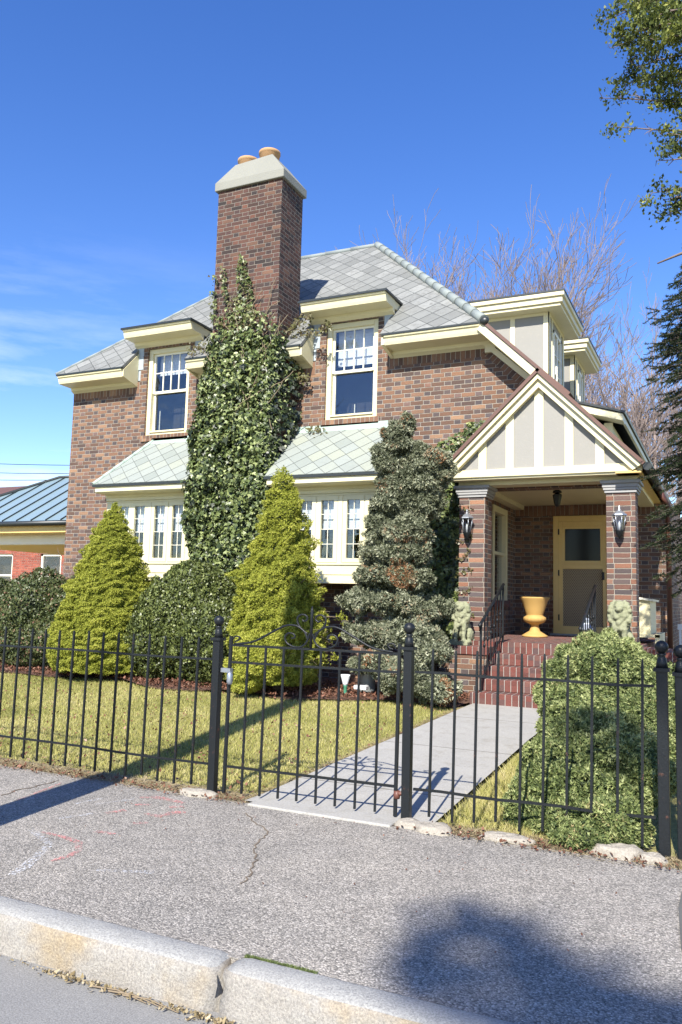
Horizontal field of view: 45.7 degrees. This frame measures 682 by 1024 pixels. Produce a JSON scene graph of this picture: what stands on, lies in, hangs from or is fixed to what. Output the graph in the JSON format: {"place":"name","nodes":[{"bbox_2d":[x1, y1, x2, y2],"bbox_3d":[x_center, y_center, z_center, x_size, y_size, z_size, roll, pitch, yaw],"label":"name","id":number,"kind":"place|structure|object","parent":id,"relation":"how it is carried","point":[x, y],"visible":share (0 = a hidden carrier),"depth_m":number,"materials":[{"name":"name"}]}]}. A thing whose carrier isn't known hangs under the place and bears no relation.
{"place":"outdoors","nodes":[
{"label":"outdoors","id":0,"kind":"place"},
{"bbox_2d":[10,464,69,465],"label":"overhead wire","id":1,"kind":"object","parent":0,"point":[32,464],"visible":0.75,"depth_m":41.27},
{"bbox_2d":[14,473,68,473],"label":"overhead wire","id":2,"kind":"object","parent":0,"point":[41,473],"visible":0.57,"depth_m":40.82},
{"bbox_2d":[0,954,241,1023],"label":"road","id":3,"kind":"structure","parent":0,"point":[29,995],"depth_m":3.08,"materials":[{"name":"grey asphalt"}]},
{"bbox_2d":[0,896,230,1012],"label":"kerb","id":4,"kind":"structure","parent":3,"relation":"on","point":[163,968],"depth_m":3.27,"materials":[{"name":"concrete"}]},
{"bbox_2d":[0,955,238,1023],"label":"gutter debris","id":5,"kind":"object","parent":3,"relation":"on","point":[218,1020],"visible":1,"depth_m":3.12,"materials":[{"name":"plant"}]},
{"bbox_2d":[92,985,178,1012],"bbox_3d":[-0.793,1.867,3.115,0.421,0.016,0.014,-1,-7,25],"label":"dead twig","id":6,"kind":"object","parent":3,"relation":"on","point":[135,996],"visible":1,"depth_m":3.12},
{"bbox_2d":[219,958,515,1023],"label":"kerb","id":7,"kind":"structure","parent":3,"relation":"on","point":[255,991],"depth_m":2.91,"materials":[{"name":"concrete"}]},
{"bbox_2d":[244,953,317,973],"bbox_3d":[-0.231,1.734,3.101,0.327,0.024,0.042,-1,-7,25],"label":"kerb moss","id":8,"kind":"object","parent":7,"relation":"on","point":[281,964],"visible":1,"depth_m":3.10,"materials":[{"name":"green plant"}]},
{"bbox_2d":[0,671,677,856],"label":"lawn ground","id":9,"kind":"structure","parent":0,"point":[674,834],"depth_m":8.02,"materials":[{"name":"plant"}]},
{"bbox_2d":[0,476,68,554],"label":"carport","id":10,"kind":"object","parent":9,"relation":"on","point":[32,518],"visible":0.38,"depth_m":17.53,"materials":[{"name":"metal"}]},
{"bbox_2d":[0,670,452,794],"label":"fallen leaves","id":11,"kind":"object","parent":9,"relation":"on","point":[198,757],"visible":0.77,"depth_m":7.97,"materials":[{"name":"brown plant"}]},
{"bbox_2d":[0,661,469,707],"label":"mulch bed","id":12,"kind":"object","parent":9,"relation":"on","point":[353,680],"visible":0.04,"depth_m":10.81,"materials":[{"name":"brown wood"}]},
{"bbox_2d":[0,566,75,669],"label":"mixed bush","id":13,"kind":"object","parent":12,"relation":"on","point":[33,599],"visible":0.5,"depth_m":12.65,"materials":[{"name":"green plant"}]},
{"bbox_2d":[48,547,75,579],"bbox_3d":[-4.832,1.321,14.763,0.849,1.307,0.936,-1,-7,25],"label":"twiggy shrub","id":14,"kind":"object","parent":12,"relation":"on","point":[64,567],"visible":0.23,"depth_m":14.62,"materials":[{"name":"brown plant"}]},
{"bbox_2d":[46,501,154,675],"bbox_3d":[-3.466,1.152,12.179,1.874,2.654,1.870,-1,-7,25],"label":"dwarf spruce","id":15,"kind":"object","parent":12,"relation":"on","point":[106,586],"visible":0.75,"depth_m":11.65,"materials":[{"name":"green plant"}]},
{"bbox_2d":[120,559,237,685],"bbox_3d":[-2.133,1.591,11.653,2.151,1.866,1.429,-1,-7,25],"label":"boxwood bush","id":16,"kind":"object","parent":12,"relation":"on","point":[191,601],"visible":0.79,"depth_m":11.21,"materials":[{"name":"green plant"}]},
{"bbox_2d":[223,620,288,693],"bbox_3d":[-1.048,1.820,10.155,0.920,0.948,0.666,-1,-7,25],"label":"shrub","id":17,"kind":"object","parent":12,"relation":"on","point":[255,675],"visible":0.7,"depth_m":9.94,"materials":[{"name":"green plant"}]},
{"bbox_2d":[224,465,347,691],"bbox_3d":[-0.789,0.872,10.597,1.483,3.027,1.454,4,-7,-24],"label":"dwarf spruce","id":18,"kind":"object","parent":12,"relation":"on","point":[277,587],"visible":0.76,"depth_m":10.29,"materials":[{"name":"green plant"}]},
{"bbox_2d":[341,674,368,695],"bbox_3d":[0.171,2.186,10.197,0.357,0.270,0.155,1,-6,0],"label":"garden light","id":19,"kind":"object","parent":12,"relation":"on","point":[345,678],"visible":0.81,"depth_m":10.15,"materials":[{"name":"white plastic"}]},
{"bbox_2d":[360,673,374,692],"bbox_3d":[0.342,2.127,10.441,0.220,0.400,0.220,-1,-7,25],"label":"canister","id":20,"kind":"object","parent":12,"relation":"on","point":[368,680],"visible":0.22,"depth_m":10.35,"materials":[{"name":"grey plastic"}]},
{"bbox_2d":[334,410,463,706],"bbox_3d":[0.869,0.480,10.417,1.860,3.843,1.761,-1,-7,25],"label":"pruned juniper","id":21,"kind":"object","parent":12,"relation":"on","point":[412,480],"visible":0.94,"depth_m":10.36,"materials":[{"name":"green plant"}]},
{"bbox_2d":[246,706,462,795],"bbox_3d":[0.421,2.146,7.609,0.386,0.215,4.463,-2,-7,28],"label":"dry straw","id":22,"kind":"object","parent":9,"relation":"on","point":[343,757],"visible":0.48,"depth_m":7.02,"materials":[{"name":"beige plant"}]},
{"bbox_2d":[55,147,681,708],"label":"brick house","id":23,"kind":"structure","parent":9,"relation":"on","point":[439,361],"depth_m":13.23,"materials":[{"name":"brick"}]},
{"bbox_2d":[92,436,199,580],"bbox_3d":[-3.166,-0.115,13.791,1.961,2.555,1.022,-1,-7,25],"label":"bay window","id":24,"kind":"structure","parent":23,"relation":"in","point":[150,477],"depth_m":13.59,"materials":[{"name":"beige paint"}]},
{"bbox_2d":[146,345,190,434],"bbox_3d":[-3.072,-2.177,14.684,0.940,1.610,0.222,-1,-7,25],"label":"window","id":25,"kind":"structure","parent":23,"relation":"in","point":[174,364],"depth_m":14.77,"materials":[{"name":"beige paint"}]},
{"bbox_2d":[180,254,332,591],"bbox_3d":[-1.491,-1.064,12.965,2.694,6.410,1.208,0,-6,11],"label":"climbing ivy","id":26,"kind":"object","parent":23,"relation":"attached to","point":[244,372],"visible":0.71,"depth_m":12.86,"materials":[{"name":"green plant"}]},
{"bbox_2d":[263,420,388,584],"bbox_3d":[-0.028,-0.194,12.308,2.101,2.555,1.022,-1,-7,25],"label":"bay window","id":27,"kind":"structure","parent":23,"relation":"in","point":[334,468],"depth_m":12.16,"materials":[{"name":"beige paint"}]},
{"bbox_2d":[325,318,378,419],"bbox_3d":[0.219,-2.279,13.131,0.920,1.610,0.222,-1,-7,25],"label":"window","id":28,"kind":"structure","parent":23,"relation":"in","point":[359,347],"depth_m":13.20,"materials":[{"name":"beige paint"}]},
{"bbox_2d":[418,420,485,639],"bbox_3d":[1.483,0.403,11.736,1.434,3.542,0.542,-1,-7,25],"label":"wall ivy","id":29,"kind":"object","parent":23,"relation":"attached to","point":[445,537],"depth_m":11.85,"materials":[{"name":"green plant"}]},
{"bbox_2d":[448,601,474,645],"bbox_3d":[1.637,1.499,10.953,0.304,0.586,0.396,-1,-7,25],"label":"lion statue","id":30,"kind":"object","parent":23,"relation":"on","point":[462,630],"visible":0.97,"depth_m":10.86,"materials":[{"name":"stone"}]},
{"bbox_2d":[460,510,472,539],"bbox_3d":[1.760,0.177,11.277,0.204,0.430,0.164,6,-7,-34],"label":"wall lantern","id":31,"kind":"object","parent":23,"relation":"attached to","point":[466,533],"depth_m":11.24,"materials":[{"name":"black metal"}]},
{"bbox_2d":[478,583,504,691],"bbox_3d":[1.912,1.556,10.261,0.044,1.337,1.104,-2,-7,26],"label":"stair railing","id":32,"kind":"object","parent":23,"relation":"on","point":[501,588],"visible":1,"depth_m":10.23,"materials":[{"name":"black metal"}]},
{"bbox_2d":[492,504,507,599],"bbox_3d":[2.501,0.680,13.237,0.220,1.510,0.930,-1,-7,25],"label":"window","id":33,"kind":"structure","parent":23,"relation":"in","point":[502,513],"depth_m":13.51,"materials":[{"name":"beige paint"}]},
{"bbox_2d":[520,597,549,637],"bbox_3d":[3.033,1.644,12.673,0.466,0.620,0.466,-1,-7,25],"label":"planter urn","id":34,"kind":"object","parent":23,"relation":"on","point":[534,608],"visible":1,"depth_m":12.54,"materials":[{"name":"yellow ceramic"}]},
{"bbox_2d":[553,490,561,506],"bbox_3d":[3.226,-0.202,12.080,0.140,0.252,0.140,-1,-7,25],"label":"ceiling lantern","id":35,"kind":"object","parent":23,"relation":"hanging from","point":[557,496],"visible":0.97,"depth_m":12.04,"materials":[{"name":"black metal"}]},
{"bbox_2d":[553,515,606,633],"bbox_3d":[4.086,1.073,13.667,0.970,2.025,0.160,-1,-7,25],"label":"door","id":36,"kind":"structure","parent":23,"relation":"in","point":[579,542],"depth_m":13.66,"materials":[{"name":"yellow wood"}]},
{"bbox_2d":[578,584,596,632],"bbox_3d":[2.978,1.529,9.757,0.044,1.337,1.104,-2,-7,26],"label":"stair railing","id":37,"kind":"object","parent":23,"relation":"on","point":[591,597],"visible":0.48,"depth_m":9.98,"materials":[{"name":"black metal"}]},
{"bbox_2d":[582,615,592,631],"bbox_3d":[3.174,1.521,10.426,0.170,0.388,0.170,-1,-7,25],"label":"floor lantern","id":38,"kind":"object","parent":23,"relation":"on","point":[586,624],"visible":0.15,"depth_m":10.39,"materials":[{"name":"black metal"}]},
{"bbox_2d":[612,506,626,538],"bbox_3d":[3.579,0.131,10.417,0.164,0.430,0.204,2,-6,-5],"label":"wall lantern","id":39,"kind":"object","parent":23,"relation":"attached to","point":[619,531],"depth_m":10.38,"materials":[{"name":"black metal"}]},
{"bbox_2d":[607,600,634,640],"bbox_3d":[3.482,1.424,10.107,0.339,0.648,0.438,-1,-7,25],"label":"lion statue","id":40,"kind":"object","parent":23,"relation":"on","point":[619,615],"visible":0.52,"depth_m":10.01,"materials":[{"name":"stone"}]},
{"bbox_2d":[639,597,664,642],"bbox_3d":[4.416,1.560,11.841,0.524,0.680,1.130,-1,-7,25],"label":"storage bench","id":41,"kind":"object","parent":23,"relation":"on","point":[647,615],"visible":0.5,"depth_m":11.39,"materials":[{"name":"beige paint"}]},
{"bbox_2d":[435,752,547,838],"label":"lawn grass","id":42,"kind":"structure","parent":9,"relation":"on","point":[504,779],"depth_m":5.40,"materials":[{"name":"plant"}]},
{"bbox_2d":[500,627,676,849],"bbox_3d":[1.877,1.496,6.008,1.286,1.248,2.912,-1,-7,25],"label":"spreading yew","id":43,"kind":"object","parent":9,"relation":"on","point":[606,648],"visible":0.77,"depth_m":5.46,"materials":[{"name":"green plant"}]},
{"bbox_2d":[678,624,681,644],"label":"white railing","id":44,"kind":"object","parent":9,"relation":"on","point":[680,633],"visible":0.46,"depth_m":14.65,"materials":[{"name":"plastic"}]},
{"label":"mulch bed","id":45,"kind":"structure","parent":9,"relation":"on","visible":0},
{"bbox_2d":[636,244,681,598],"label":"dark spruce","id":46,"kind":"object","parent":45,"relation":"on","point":[672,339],"visible":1,"depth_m":8.35,"materials":[{"name":"green plant"}]},
{"bbox_2d":[667,661,675,700],"bbox_3d":[3.349,1.911,8.128,0.763,0.797,1.313,-1,-7,25],"label":"shrub","id":47,"kind":"object","parent":45,"relation":"on","point":[669,673],"visible":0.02,"depth_m":8.00,"materials":[{"name":"green plant"}]},
{"bbox_2d":[0,765,681,1023],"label":"sidewalk","id":48,"kind":"structure","parent":0,"point":[450,936],"depth_m":3.84,"materials":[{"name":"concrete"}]},
{"bbox_2d":[2,780,57,794],"bbox_3d":[-2.237,1.977,5.814,0.053,0.001,0.546,-1,-7,25],"label":"sidewalk crack","id":49,"kind":"object","parent":48,"relation":"on","point":[30,787],"visible":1,"depth_m":5.78,"materials":[{"name":"black asphalt"}]},
{"bbox_2d":[47,832,79,859],"bbox_3d":[-1.548,1.854,4.524,0.204,0.001,0.579,4,-7,-25],"label":"paint mark","id":50,"kind":"object","parent":48,"relation":"on","point":[78,846],"visible":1,"depth_m":4.50,"materials":[{"name":"pink"}]},
{"bbox_2d":[9,798,152,873],"bbox_3d":[-1.486,1.883,4.776,0.712,0.001,1.622,3,-6,-14],"label":"paint mark","id":51,"kind":"object","parent":48,"relation":"on","point":[49,848],"visible":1,"depth_m":4.22,"materials":[{"name":"white"}]},
{"bbox_2d":[100,796,185,833],"bbox_3d":[-1.317,1.931,5.183,0.525,0.001,0.888,-1,-7,25],"label":"paint mark","id":52,"kind":"object","parent":48,"relation":"on","point":[159,814],"visible":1,"depth_m":5.39,"materials":[{"name":"red"}]},
{"bbox_2d":[240,813,268,883],"bbox_3d":[-0.485,1.895,4.633,0.155,0.001,1.332,2,-6,-6],"label":"sidewalk crack","id":53,"kind":"object","parent":48,"relation":"on","point":[254,850],"visible":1,"depth_m":4.48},
{"bbox_2d":[0,755,681,871],"bbox_3d":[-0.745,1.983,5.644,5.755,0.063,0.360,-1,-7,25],"label":"leaf litter","id":54,"kind":"object","parent":48,"relation":"on","point":[397,828],"visible":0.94,"depth_m":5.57,"materials":[{"name":"brown plant"}]},
{"bbox_2d":[179,787,217,797],"bbox_3d":[-1.016,2.009,5.730,0.320,0.093,0.152,-1,-7,25],"label":"edging stone","id":55,"kind":"object","parent":54,"relation":"on","point":[192,792],"visible":0.56,"depth_m":5.69,"materials":[{"name":"stone"}]},
{"bbox_2d":[207,616,225,792],"bbox_3d":[-0.903,1.431,5.821,0.082,1.363,0.082,-1,-7,25],"label":"fence post","id":56,"kind":"object","parent":54,"relation":"on","point":[218,638],"visible":0.93,"depth_m":5.80,"materials":[{"name":"black metal"}]},
{"bbox_2d":[0,627,211,783],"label":"iron fence","id":57,"kind":"object","parent":56,"relation":"attached to","point":[96,748],"visible":1,"depth_m":6.29,"materials":[{"name":"black metal"}]},
{"bbox_2d":[394,818,420,829],"bbox_3d":[0.425,1.976,5.080,0.191,0.094,0.169,2,-6,-9],"label":"edging stone","id":58,"kind":"object","parent":54,"relation":"on","point":[407,823],"visible":0.56,"depth_m":5.05,"materials":[{"name":"stone"}]},
{"bbox_2d":[401,622,416,817],"bbox_3d":[0.433,1.404,5.255,0.082,1.363,0.082,-1,-7,25],"label":"fence post","id":59,"kind":"object","parent":54,"relation":"on","point":[408,648],"visible":0.96,"depth_m":5.24,"materials":[{"name":"black metal"}]},
{"bbox_2d":[221,606,401,815],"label":"garden gate","id":60,"kind":"structure","parent":59,"relation":"attached to","point":[297,774],"depth_m":5.54,"materials":[{"name":"black metal"}]},
{"bbox_2d":[415,822,451,835],"bbox_3d":[0.572,1.971,4.984,0.259,0.103,0.181,-1,-7,25],"label":"edging stone","id":61,"kind":"object","parent":54,"relation":"on","point":[440,828],"visible":0.59,"depth_m":4.93,"materials":[{"name":"stone"}]},
{"bbox_2d":[479,831,535,845],"bbox_3d":[0.991,1.964,4.829,0.341,0.088,0.143,-1,-7,25],"label":"edging stone","id":62,"kind":"object","parent":54,"relation":"on","point":[511,838],"visible":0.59,"depth_m":4.80,"materials":[{"name":"stone"}]},
{"bbox_2d":[413,649,655,846],"bbox_3d":[1.143,1.405,4.953,1.452,1.081,0.019,-1,-7,23],"label":"iron fence","id":63,"kind":"object","parent":54,"relation":"on","point":[519,801],"visible":0.94,"depth_m":4.94,"materials":[{"name":"black metal"}]},
{"bbox_2d":[583,843,643,861],"bbox_3d":[1.561,1.961,4.610,0.350,0.142,0.201,-1,-7,25],"label":"edging stone","id":64,"kind":"object","parent":54,"relation":"on","point":[620,851],"visible":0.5,"depth_m":4.55,"materials":[{"name":"stone"}]},
{"bbox_2d":[639,852,669,865],"bbox_3d":[1.739,1.947,4.504,0.169,0.091,0.120,-1,-7,25],"label":"edging stone","id":65,"kind":"object","parent":54,"relation":"on","point":[650,857],"visible":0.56,"depth_m":4.47,"materials":[{"name":"stone"}]},
{"bbox_2d":[653,640,670,859],"bbox_3d":[1.852,1.401,4.652,0.086,1.313,0.086,-1,-7,25],"label":"fence post","id":66,"kind":"object","parent":54,"relation":"on","point":[661,669],"visible":0.91,"depth_m":4.63,"materials":[{"name":"black metal"}]},
{"bbox_2d":[672,645,681,860],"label":"fence post","id":67,"kind":"object","parent":54,"relation":"on","point":[677,671],"visible":0.97,"depth_m":4.61,"materials":[{"name":"black metal"}]},
{"bbox_2d":[678,893,681,949],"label":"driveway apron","id":68,"kind":"object","parent":48,"relation":"on","point":[680,912],"visible":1,"depth_m":3.68,"materials":[{"name":"concrete"}]},
{"bbox_2d":[0,0,681,517],"label":"sky","id":69,"kind":"structure","parent":0,"point":[121,121],"materials":[{"name":"blue"}]},
{"bbox_2d":[246,703,539,822],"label":"garden path","id":70,"kind":"structure","parent":0,"point":[508,741],"depth_m":6.52,"materials":[{"name":"concrete"}]},
{"bbox_2d":[247,800,395,827],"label":"path slab","id":71,"kind":"structure","parent":70,"relation":"attached to","point":[329,814],"depth_m":5.27,"materials":[{"name":"concrete"}]},
{"bbox_2d":[591,0,681,229],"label":"overhanging tree","id":72,"kind":"object","parent":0,"point":[656,24],"visible":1,"depth_m":8.78,"materials":[{"name":"green plant"}]},
{"label":"ground","id":73,"kind":"structure","parent":0,"visible":0},
{"bbox_2d":[0,486,63,584],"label":"brick building","id":74,"kind":"structure","parent":73,"relation":"on","point":[14,564],"depth_m":32.64,"materials":[{"name":"red brick"}]},
{"bbox_2d":[0,554,12,584],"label":"window","id":75,"kind":"structure","parent":74,"relation":"in","point":[6,560],"depth_m":33.60,"materials":[{"name":"white paint"}]},
{"bbox_2d":[40,554,61,583],"bbox_3d":[-11.355,2.582,32.135,1.500,2.000,0.480,-1,-7,25],"label":"window","id":76,"kind":"structure","parent":74,"relation":"in","point":[50,558],"depth_m":32.45,"materials":[{"name":"white paint"}]},
{"bbox_2d":[320,188,664,413],"bbox_3d":[5.269,-3.962,33.569,16.112,18.219,13.129,-1,-7,25],"label":"bare tree","id":77,"kind":"object","parent":73,"relation":"on","point":[459,288],"visible":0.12,"depth_m":33.25,"materials":[{"name":"brown plant"}]},
{"bbox_2d":[466,243,650,401],"bbox_3d":[4.900,-3.029,34.832,15.222,16.621,12.656,-1,-7,25],"label":"bare tree","id":78,"kind":"object","parent":73,"relation":"on","point":[537,268],"visible":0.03,"depth_m":30.99,"materials":[{"name":"brown plant"}]},
{"bbox_2d":[464,175,660,476],"bbox_3d":[7.641,-3.782,31.671,9.500,17.662,12.087,1,-6,5],"label":"bare tree","id":79,"kind":"object","parent":73,"relation":"on","point":[574,279],"visible":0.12,"depth_m":29.59,"materials":[{"name":"brown plant"}]},
{"bbox_2d":[499,249,681,481],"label":"bare tree","id":80,"kind":"object","parent":73,"relation":"on","point":[655,414],"visible":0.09,"depth_m":29.21,"materials":[{"name":"brown plant"}]},
{"bbox_2d":[585,333,681,519],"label":"bare tree","id":81,"kind":"object","parent":73,"relation":"on","point":[641,423],"visible":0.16,"depth_m":26.06,"materials":[{"name":"brown plant"}]},
{"bbox_2d":[586,269,681,517],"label":"bare tree","id":82,"kind":"object","parent":73,"relation":"on","point":[647,370],"visible":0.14,"depth_m":30.85,"materials":[{"name":"brown plant"}]}
]}

